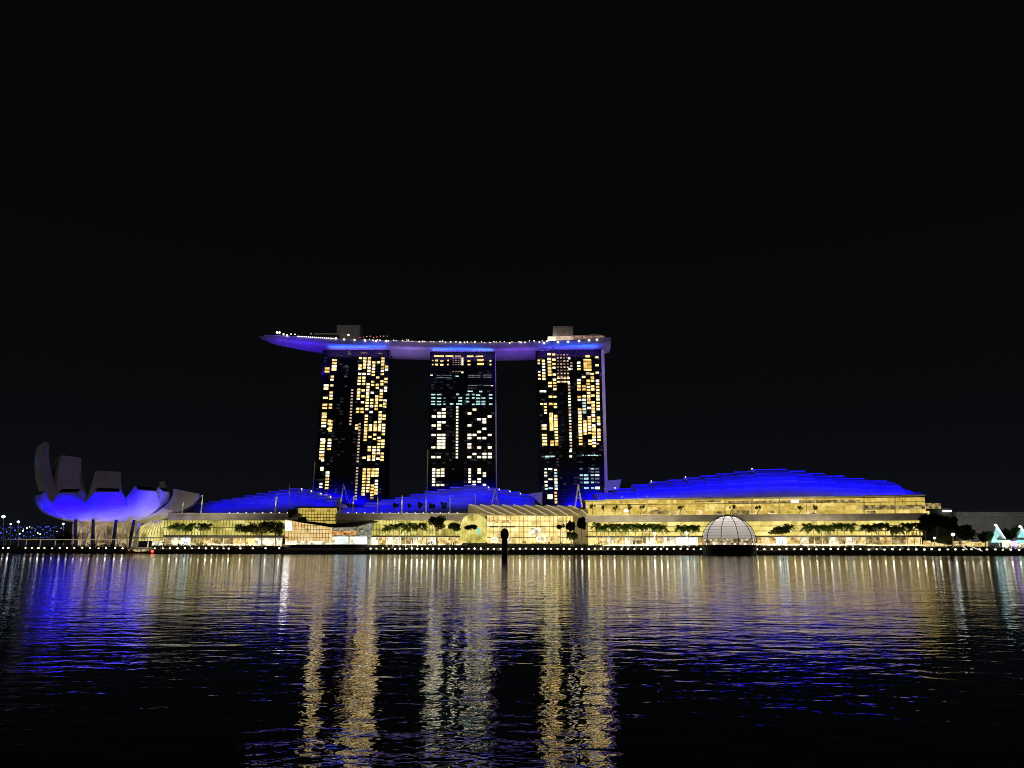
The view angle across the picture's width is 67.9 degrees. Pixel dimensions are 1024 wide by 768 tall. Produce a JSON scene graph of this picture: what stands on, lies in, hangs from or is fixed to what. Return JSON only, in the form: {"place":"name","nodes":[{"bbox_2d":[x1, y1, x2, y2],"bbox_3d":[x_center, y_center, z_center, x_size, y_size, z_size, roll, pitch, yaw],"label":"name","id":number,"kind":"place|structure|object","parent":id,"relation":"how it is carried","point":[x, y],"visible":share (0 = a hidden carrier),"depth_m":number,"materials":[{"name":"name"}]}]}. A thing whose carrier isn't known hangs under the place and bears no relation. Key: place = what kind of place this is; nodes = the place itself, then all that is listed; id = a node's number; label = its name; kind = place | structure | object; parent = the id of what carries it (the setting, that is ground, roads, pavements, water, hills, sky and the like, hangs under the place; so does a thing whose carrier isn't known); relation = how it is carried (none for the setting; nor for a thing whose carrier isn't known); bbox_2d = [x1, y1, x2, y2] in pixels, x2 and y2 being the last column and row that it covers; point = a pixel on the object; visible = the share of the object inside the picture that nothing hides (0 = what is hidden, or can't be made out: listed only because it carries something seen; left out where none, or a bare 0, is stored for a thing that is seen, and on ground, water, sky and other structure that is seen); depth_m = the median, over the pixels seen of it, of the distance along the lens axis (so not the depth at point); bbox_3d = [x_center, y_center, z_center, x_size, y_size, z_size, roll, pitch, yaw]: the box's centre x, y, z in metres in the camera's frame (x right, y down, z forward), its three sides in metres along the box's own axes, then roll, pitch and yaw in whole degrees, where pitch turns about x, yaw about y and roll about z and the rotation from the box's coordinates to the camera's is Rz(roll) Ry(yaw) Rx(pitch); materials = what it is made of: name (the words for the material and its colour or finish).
{"place":"outdoors","nodes":[
{"label":"outdoors","id":0,"kind":"place"},
{"bbox_2d":[288,508,297,519],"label":"broadleaf tree","id":1,"kind":"object","parent":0,"point":[292,513],"visible":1,"depth_m":591.00,"materials":[{"name":"green plant"}]},
{"bbox_2d":[0,547,1017,550],"bbox_3d":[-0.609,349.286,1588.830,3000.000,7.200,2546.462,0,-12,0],"label":"ground","id":2,"kind":"structure","parent":0,"point":[130,548],"depth_m":531.50,"materials":[{"name":"black concrete"}]},
{"bbox_2d":[59,529,72,546],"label":"broadleaf tree","id":3,"kind":"object","parent":2,"relation":"on","point":[67,534],"visible":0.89,"depth_m":575.50,"materials":[{"name":"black plant"}]},
{"bbox_2d":[34,442,199,546],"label":"lotus museum","id":4,"kind":"structure","parent":2,"relation":"on","point":[105,508],"depth_m":593.38,"materials":[{"name":"blue metal"}]},
{"bbox_2d":[0,537,287,547],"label":"covered walk","id":5,"kind":"structure","parent":2,"relation":"on","point":[146,537],"depth_m":555.01,"materials":[{"name":"black metal"}]},
{"bbox_2d":[234,523,256,545],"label":"broadleaf tree","id":6,"kind":"object","parent":2,"relation":"on","point":[245,529],"visible":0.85,"depth_m":553.50,"materials":[{"name":"green plant"}]},
{"bbox_2d":[150,488,342,547],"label":"mall building","id":7,"kind":"structure","parent":2,"relation":"on","point":[224,517],"depth_m":611.41,"materials":[{"name":"paint"}]},
{"bbox_2d":[132,520,162,540],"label":"glasshouse","id":8,"kind":"structure","parent":7,"relation":"attached to","point":[152,529],"depth_m":594.80,"materials":[{"name":"yellow glass"}]},
{"bbox_2d":[190,538,202,544],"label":"shop window","id":9,"kind":"structure","parent":7,"relation":"in","point":[194,540],"depth_m":607.67,"materials":[{"name":"beige glass"}]},
{"bbox_2d":[214,538,232,545],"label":"shop window","id":10,"kind":"structure","parent":7,"relation":"in","point":[217,541],"depth_m":607.52,"materials":[{"name":"beige glass"}]},
{"bbox_2d":[233,538,247,545],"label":"shop window","id":11,"kind":"structure","parent":7,"relation":"in","point":[236,541],"depth_m":607.52,"materials":[{"name":"yellow glass"}]},
{"bbox_2d":[255,538,268,545],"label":"shop window","id":12,"kind":"structure","parent":7,"relation":"in","point":[257,540],"depth_m":607.52,"materials":[{"name":"glass"}]},
{"bbox_2d":[269,538,280,545],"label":"shop window","id":13,"kind":"structure","parent":7,"relation":"in","point":[271,540],"depth_m":607.52,"materials":[{"name":"glass"}]},
{"bbox_2d":[247,520,271,547],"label":"broadleaf tree","id":14,"kind":"object","parent":2,"relation":"on","point":[263,525],"visible":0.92,"depth_m":553.91,"materials":[{"name":"green plant"}]},
{"bbox_2d":[267,520,284,546],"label":"broadleaf tree","id":15,"kind":"object","parent":2,"relation":"on","point":[278,527],"visible":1,"depth_m":549.23,"materials":[{"name":"green plant"}]},
{"bbox_2d":[310,350,392,544],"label":"hotel tower","id":16,"kind":"structure","parent":2,"relation":"on","point":[353,438],"depth_m":706.57,"materials":[{"name":"black glass"}]},
{"bbox_2d":[316,351,387,499],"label":"windows","id":17,"kind":"structure","parent":16,"relation":"in","point":[349,352],"depth_m":703.87,"materials":[{"name":"yellow glass"}]},
{"bbox_2d":[381,525,392,542],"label":"palm tree","id":18,"kind":"object","parent":2,"relation":"on","point":[386,528],"visible":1,"depth_m":546.48,"materials":[{"name":"green plant"}]},
{"bbox_2d":[336,485,534,547],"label":"mall building","id":19,"kind":"structure","parent":2,"relation":"on","point":[458,500],"depth_m":626.27,"materials":[{"name":"paint"}]},
{"bbox_2d":[401,537,412,544],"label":"shop window","id":20,"kind":"structure","parent":19,"relation":"in","point":[408,539],"depth_m":599.78,"materials":[{"name":"beige glass"}]},
{"bbox_2d":[428,515,445,547],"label":"broadleaf tree","id":21,"kind":"object","parent":2,"relation":"on","point":[438,522],"visible":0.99,"depth_m":536.30,"materials":[{"name":"green plant"}]},
{"bbox_2d":[448,522,460,530],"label":"broadleaf tree","id":22,"kind":"object","parent":2,"relation":"on","point":[453,526],"visible":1,"depth_m":535.81,"materials":[{"name":"green plant"}]},
{"bbox_2d":[426,352,496,518],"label":"hotel tower","id":23,"kind":"structure","parent":2,"relation":"on","point":[462,448],"depth_m":712.90,"materials":[{"name":"black glass"}]},
{"bbox_2d":[430,356,494,485],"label":"windows","id":24,"kind":"structure","parent":23,"relation":"in","point":[436,363],"depth_m":715.31,"materials":[{"name":"glass"}]},
{"bbox_2d":[460,504,587,547],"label":"event hall","id":25,"kind":"structure","parent":2,"relation":"on","point":[535,525],"depth_m":586.53,"materials":[{"name":"yellow glass"}]},
{"bbox_2d":[574,484,582,507],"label":"frame mast","id":26,"kind":"object","parent":25,"relation":"on","point":[578,488],"visible":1,"depth_m":594.38,"materials":[{"name":"white metal"}]},
{"bbox_2d":[565,520,574,547],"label":"broadleaf tree","id":27,"kind":"object","parent":2,"relation":"on","point":[570,526],"visible":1,"depth_m":519.94,"materials":[{"name":"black plant"}]},
{"bbox_2d":[566,531,577,540],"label":"broadleaf tree","id":28,"kind":"object","parent":2,"relation":"on","point":[573,535],"visible":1,"depth_m":517.97,"materials":[{"name":"green plant"}]},
{"bbox_2d":[577,517,585,544],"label":"broadleaf tree","id":29,"kind":"object","parent":2,"relation":"on","point":[581,522],"visible":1,"depth_m":518.93,"materials":[{"name":"black plant"}]},
{"bbox_2d":[589,522,603,539],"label":"palm tree","id":30,"kind":"object","parent":2,"relation":"on","point":[598,524],"visible":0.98,"depth_m":530.73,"materials":[{"name":"green plant"}]},
{"bbox_2d":[621,524,632,543],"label":"palm tree","id":31,"kind":"object","parent":2,"relation":"on","point":[627,526],"visible":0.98,"depth_m":528.28,"materials":[{"name":"green plant"}]},
{"bbox_2d":[651,524,663,543],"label":"palm tree","id":32,"kind":"object","parent":2,"relation":"on","point":[655,529],"visible":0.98,"depth_m":525.50,"materials":[{"name":"green plant"}]},
{"bbox_2d":[657,525,669,547],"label":"palm tree","id":33,"kind":"object","parent":2,"relation":"on","point":[665,528],"visible":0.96,"depth_m":524.96,"materials":[{"name":"green plant"}]},
{"bbox_2d":[674,525,686,547],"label":"palm tree","id":34,"kind":"object","parent":2,"relation":"on","point":[679,528],"visible":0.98,"depth_m":523.75,"materials":[{"name":"green plant"}]},
{"bbox_2d":[582,469,929,547],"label":"mall building","id":35,"kind":"structure","parent":2,"relation":"on","point":[778,496],"depth_m":574.18,"materials":[{"name":"blue glass"}]},
{"bbox_2d":[588,538,597,544],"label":"shop window","id":36,"kind":"structure","parent":35,"relation":"in","point":[591,541],"depth_m":585.96,"materials":[{"name":"yellow glass"}]},
{"bbox_2d":[614,538,624,544],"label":"shop window","id":37,"kind":"structure","parent":35,"relation":"in","point":[618,540],"depth_m":582.25,"materials":[{"name":"beige glass"}]},
{"bbox_2d":[633,538,645,544],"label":"shop window","id":38,"kind":"structure","parent":35,"relation":"in","point":[638,540],"depth_m":579.56,"materials":[{"name":"beige glass"}]},
{"bbox_2d":[662,537,675,544],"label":"shop window","id":39,"kind":"structure","parent":35,"relation":"in","point":[667,540],"depth_m":575.47,"materials":[{"name":"beige glass"}]},
{"bbox_2d":[676,537,684,544],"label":"shop window","id":40,"kind":"structure","parent":35,"relation":"in","point":[678,539],"depth_m":574.07,"materials":[{"name":"white glass"}]},
{"bbox_2d":[685,537,697,544],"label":"shop window","id":41,"kind":"structure","parent":35,"relation":"in","point":[692,540],"depth_m":572.53,"materials":[{"name":"white glass"}]},
{"bbox_2d":[755,537,775,544],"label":"shop window","id":42,"kind":"structure","parent":35,"relation":"in","point":[760,540],"depth_m":562.14,"materials":[{"name":"yellow glass"}]},
{"bbox_2d":[776,537,786,544],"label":"shop window","id":43,"kind":"structure","parent":35,"relation":"in","point":[778,541],"depth_m":559.95,"materials":[{"name":"white glass"}]},
{"bbox_2d":[787,537,799,544],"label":"shop window","id":44,"kind":"structure","parent":35,"relation":"in","point":[790,540],"depth_m":558.38,"materials":[{"name":"yellow glass"}]},
{"bbox_2d":[809,537,828,544],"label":"shop window","id":45,"kind":"structure","parent":35,"relation":"in","point":[818,541],"depth_m":554.91,"materials":[{"name":"beige glass"}]},
{"bbox_2d":[829,537,837,544],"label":"shop window","id":46,"kind":"structure","parent":35,"relation":"in","point":[834,540],"depth_m":552.75,"materials":[{"name":"beige glass"}]},
{"bbox_2d":[846,537,855,544],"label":"shop window","id":47,"kind":"structure","parent":35,"relation":"in","point":[848,539],"depth_m":550.46,"materials":[{"name":"glass"}]},
{"bbox_2d":[856,537,865,544],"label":"shop window","id":48,"kind":"structure","parent":35,"relation":"in","point":[859,540],"depth_m":549.12,"materials":[{"name":"yellow glass"}]},
{"bbox_2d":[865,537,878,544],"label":"shop window","id":49,"kind":"structure","parent":35,"relation":"in","point":[869,539],"depth_m":547.38,"materials":[{"name":"beige glass"}]},
{"bbox_2d":[880,537,891,544],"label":"shop window","id":50,"kind":"structure","parent":35,"relation":"in","point":[882,539],"depth_m":545.64,"materials":[{"name":"yellow glass"}]},
{"bbox_2d":[891,537,905,544],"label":"shop window","id":51,"kind":"structure","parent":35,"relation":"in","point":[896,539],"depth_m":543.78,"materials":[{"name":"beige glass"}]},
{"bbox_2d":[905,537,921,544],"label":"shop window","id":52,"kind":"structure","parent":35,"relation":"in","point":[910,539],"depth_m":541.79,"materials":[{"name":"yellow glass"}]},
{"bbox_2d":[768,523,794,547],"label":"broadleaf tree","id":53,"kind":"object","parent":2,"relation":"on","point":[786,529],"visible":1,"depth_m":505.40,"materials":[{"name":"green plant"}]},
{"bbox_2d":[800,523,811,546],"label":"palm tree","id":54,"kind":"object","parent":2,"relation":"on","point":[806,528],"visible":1,"depth_m":513.74,"materials":[{"name":"green plant"}]},
{"bbox_2d":[808,524,820,546],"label":"palm tree","id":55,"kind":"object","parent":2,"relation":"on","point":[814,527],"visible":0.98,"depth_m":513.90,"materials":[{"name":"green plant"}]},
{"bbox_2d":[823,524,837,546],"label":"palm tree","id":56,"kind":"object","parent":2,"relation":"on","point":[829,528],"visible":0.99,"depth_m":512.67,"materials":[{"name":"green plant"}]},
{"bbox_2d":[844,523,856,547],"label":"palm tree","id":57,"kind":"object","parent":2,"relation":"on","point":[851,527],"visible":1,"depth_m":510.66,"materials":[{"name":"green plant"}]},
{"bbox_2d":[859,524,870,546],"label":"palm tree","id":58,"kind":"object","parent":2,"relation":"on","point":[863,527],"visible":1,"depth_m":506.57,"materials":[{"name":"green plant"}]},
{"bbox_2d":[866,524,877,547],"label":"palm tree","id":59,"kind":"object","parent":2,"relation":"on","point":[871,527],"visible":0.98,"depth_m":505.32,"materials":[{"name":"green plant"}]},
{"bbox_2d":[873,523,885,547],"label":"palm tree","id":60,"kind":"object","parent":2,"relation":"on","point":[879,526],"visible":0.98,"depth_m":505.58,"materials":[{"name":"green plant"}]},
{"bbox_2d":[884,526,900,547],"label":"palm tree","id":61,"kind":"object","parent":2,"relation":"on","point":[893,529],"visible":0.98,"depth_m":503.75,"materials":[{"name":"green plant"}]},
{"bbox_2d":[892,526,905,547],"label":"palm tree","id":62,"kind":"object","parent":2,"relation":"on","point":[900,530],"visible":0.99,"depth_m":503.55,"materials":[{"name":"green plant"}]},
{"bbox_2d":[906,523,920,547],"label":"palm tree","id":63,"kind":"object","parent":2,"relation":"on","point":[909,529],"visible":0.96,"depth_m":503.47,"materials":[{"name":"green plant"}]},
{"bbox_2d":[917,520,933,547],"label":"broadleaf tree","id":64,"kind":"object","parent":2,"relation":"on","point":[927,525],"visible":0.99,"depth_m":497.87,"materials":[{"name":"black plant"}]},
{"bbox_2d":[918,514,948,541],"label":"broadleaf tree","id":65,"kind":"object","parent":2,"relation":"on","point":[937,521],"visible":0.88,"depth_m":499.51,"materials":[{"name":"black plant"}]},
{"bbox_2d":[921,503,955,544],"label":"building","id":66,"kind":"structure","parent":2,"relation":"on","point":[933,508],"depth_m":583.33,"materials":[{"name":"black concrete"}]},
{"bbox_2d":[936,534,952,547],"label":"broadleaf tree","id":67,"kind":"object","parent":2,"relation":"on","point":[946,539],"visible":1,"depth_m":488.45,"materials":[{"name":"green plant"}]},
{"bbox_2d":[945,516,958,545],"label":"broadleaf tree","id":68,"kind":"object","parent":2,"relation":"on","point":[952,525],"visible":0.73,"depth_m":509.40,"materials":[{"name":"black plant"}]},
{"bbox_2d":[921,541,989,548],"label":"shop row","id":69,"kind":"object","parent":2,"relation":"on","point":[957,544],"visible":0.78,"depth_m":497.16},
{"bbox_2d":[954,524,977,540],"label":"broadleaf tree","id":70,"kind":"object","parent":2,"relation":"on","point":[965,532],"visible":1,"depth_m":497.11,"materials":[{"name":"green plant"}]},
{"bbox_2d":[977,531,993,547],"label":"broadleaf tree","id":71,"kind":"object","parent":2,"relation":"on","point":[984,536],"visible":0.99,"depth_m":495.89,"materials":[{"name":"green plant"}]},
{"bbox_2d":[953,512,1023,548],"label":"office block","id":72,"kind":"structure","parent":2,"relation":"on","point":[979,522],"depth_m":679.76,"materials":[{"name":"grey concrete"}]},
{"bbox_2d":[987,524,1005,545],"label":"sail canopy","id":73,"kind":"object","parent":2,"relation":"on","point":[997,532],"visible":0.91,"depth_m":495.66,"materials":[{"name":"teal fabric"}]},
{"bbox_2d":[997,539,1023,548],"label":"kiosk row","id":74,"kind":"object","parent":2,"relation":"on","point":[1006,542],"visible":0.72,"depth_m":489.34,"materials":[{"name":"metal"}]},
{"bbox_2d":[1001,525,1019,540],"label":"broadleaf tree","id":75,"kind":"object","parent":2,"relation":"on","point":[1011,533],"visible":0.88,"depth_m":496.78,"materials":[{"name":"green plant"}]},
{"bbox_2d":[1012,526,1023,542],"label":"sail canopy","id":76,"kind":"object","parent":2,"relation":"on","point":[1020,534],"visible":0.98,"depth_m":491.22,"materials":[{"name":"teal fabric"}]},
{"bbox_2d":[0,553,1023,767],"bbox_3d":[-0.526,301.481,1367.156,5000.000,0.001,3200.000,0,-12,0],"label":"water","id":77,"kind":"structure","parent":0,"point":[131,660],"depth_m":19.60,"materials":[{"name":"black liquid"}]},
{"bbox_2d":[0,526,59,545],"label":"footbridge","id":78,"kind":"object","parent":77,"relation":"in","point":[30,533],"visible":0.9,"depth_m":702.79,"materials":[{"name":"metal"}]},
{"bbox_2d":[127,548,153,553],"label":"river boat","id":79,"kind":"object","parent":77,"relation":"on","point":[141,550],"visible":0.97,"depth_m":526.71,"materials":[{"name":"red paint"}]},
{"bbox_2d":[283,519,377,547],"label":"crystal pavilion","id":80,"kind":"structure","parent":77,"relation":"in","point":[307,532],"depth_m":551.56,"materials":[{"name":"beige glass"}]},
{"bbox_2d":[500,528,508,556],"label":"marker post","id":81,"kind":"object","parent":77,"relation":"in","point":[504,534],"visible":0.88,"depth_m":322.05,"materials":[{"name":"metal"}]},
{"bbox_2d":[702,514,756,554],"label":"glass dome","id":82,"kind":"structure","parent":77,"relation":"on","point":[727,534],"depth_m":457.06,"materials":[{"name":"glass"}]},
{"bbox_2d":[0,0,1023,546],"label":"sky","id":83,"kind":"structure","parent":0,"point":[794,229],"materials":[{"name":"black"}]},
{"bbox_2d":[529,492,541,504],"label":"slatted canopy","id":84,"kind":"object","parent":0,"point":[537,496],"visible":0.76,"depth_m":662.01,"materials":[{"name":"metal"}]},
{"bbox_2d":[535,349,607,508],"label":"hotel tower","id":85,"kind":"structure","parent":0,"point":[571,419],"depth_m":700.08,"materials":[{"name":"black glass"}]},
{"bbox_2d":[260,325,610,360],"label":"roof deck","id":86,"kind":"structure","parent":85,"relation":"on","point":[346,337],"depth_m":726.33,"materials":[{"name":"purple metal"}]},
{"bbox_2d":[538,353,602,502],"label":"windows","id":87,"kind":"structure","parent":85,"relation":"in","point":[553,354],"depth_m":699.93,"materials":[{"name":"yellow glass"}]},
{"bbox_2d":[604,479,621,490],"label":"slatted canopy","id":88,"kind":"object","parent":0,"point":[610,485],"visible":0.98,"depth_m":664.40,"materials":[{"name":"metal"}]},
{"bbox_2d":[603,545,675,545],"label":"ledge","id":89,"kind":"object","parent":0,"point":[639,545],"visible":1,"depth_m":503.28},
{"bbox_2d":[827,545,951,545],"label":"ledge","id":90,"kind":"object","parent":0,"point":[889,545],"visible":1,"depth_m":485.28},
{"bbox_3d":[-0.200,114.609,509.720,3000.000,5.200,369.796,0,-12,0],"label":"promenade","id":91,"kind":"structure","parent":0,"visible":0},
{"bbox_2d":[0,544,30,549],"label":"hedge","id":92,"kind":"object","parent":91,"relation":"on","point":[15,547],"visible":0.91,"depth_m":556.78,"materials":[{"name":"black plant"}]},
{"bbox_2d":[28,543,78,549],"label":"hedge","id":93,"kind":"object","parent":91,"relation":"on","point":[34,546],"visible":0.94,"depth_m":553.64,"materials":[{"name":"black plant"}]},
{"bbox_2d":[76,542,126,549],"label":"hedge","id":94,"kind":"object","parent":91,"relation":"on","point":[96,547],"visible":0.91,"depth_m":549.27,"materials":[{"name":"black plant"}]},
{"bbox_2d":[151,542,215,549],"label":"hedge","id":95,"kind":"object","parent":91,"relation":"on","point":[187,545],"visible":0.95,"depth_m":542.25,"materials":[{"name":"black plant"}]},
{"bbox_2d":[213,545,285,549],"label":"hedge","id":96,"kind":"object","parent":91,"relation":"on","point":[247,548],"visible":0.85,"depth_m":536.31,"materials":[{"name":"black plant"}]},
{"bbox_2d":[365,545,419,550],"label":"hedge","id":97,"kind":"object","parent":91,"relation":"on","point":[398,549],"visible":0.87,"depth_m":523.84,"materials":[{"name":"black plant"}]},
{"bbox_2d":[420,541,498,550],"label":"hedge","id":98,"kind":"object","parent":91,"relation":"on","point":[492,545],"visible":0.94,"depth_m":519.18,"materials":[{"name":"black plant"}]},
{"bbox_2d":[0,550,1023,555],"bbox_3d":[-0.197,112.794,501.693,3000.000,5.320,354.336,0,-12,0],"label":"quay wall","id":99,"kind":"structure","parent":91,"relation":"attached to","point":[531,552],"depth_m":501.40,"materials":[{"name":"stone"}]},
{"bbox_2d":[508,541,560,550],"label":"hedge","id":100,"kind":"object","parent":91,"relation":"on","point":[530,547],"visible":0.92,"depth_m":513.55,"materials":[{"name":"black plant"}]},
{"bbox_2d":[558,541,604,550],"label":"hedge","id":101,"kind":"object","parent":91,"relation":"on","point":[584,547],"visible":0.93,"depth_m":509.68,"materials":[{"name":"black plant"}]},
{"bbox_2d":[604,546,651,550],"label":"hedge","id":102,"kind":"object","parent":91,"relation":"on","point":[623,549],"visible":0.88,"depth_m":506.17,"materials":[{"name":"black plant"}]},
{"bbox_2d":[649,545,702,550],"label":"hedge","id":103,"kind":"object","parent":91,"relation":"on","point":[678,548],"visible":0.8,"depth_m":502.42,"materials":[{"name":"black plant"}]},
{"bbox_2d":[757,544,805,550],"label":"hedge","id":104,"kind":"object","parent":91,"relation":"on","point":[781,549],"visible":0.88,"depth_m":494.87,"materials":[{"name":"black plant"}]},
{"bbox_2d":[805,545,872,550],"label":"hedge","id":105,"kind":"object","parent":91,"relation":"on","point":[834,549],"visible":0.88,"depth_m":490.64,"materials":[{"name":"plant"}]},
{"bbox_2d":[871,546,953,551],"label":"hedge","id":106,"kind":"object","parent":91,"relation":"on","point":[921,550],"visible":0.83,"depth_m":485.05,"materials":[{"name":"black plant"}]},
{"bbox_2d":[951,545,1023,551],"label":"hedge","id":107,"kind":"object","parent":91,"relation":"on","point":[999,549],"visible":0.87,"depth_m":479.80,"materials":[{"name":"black plant"}]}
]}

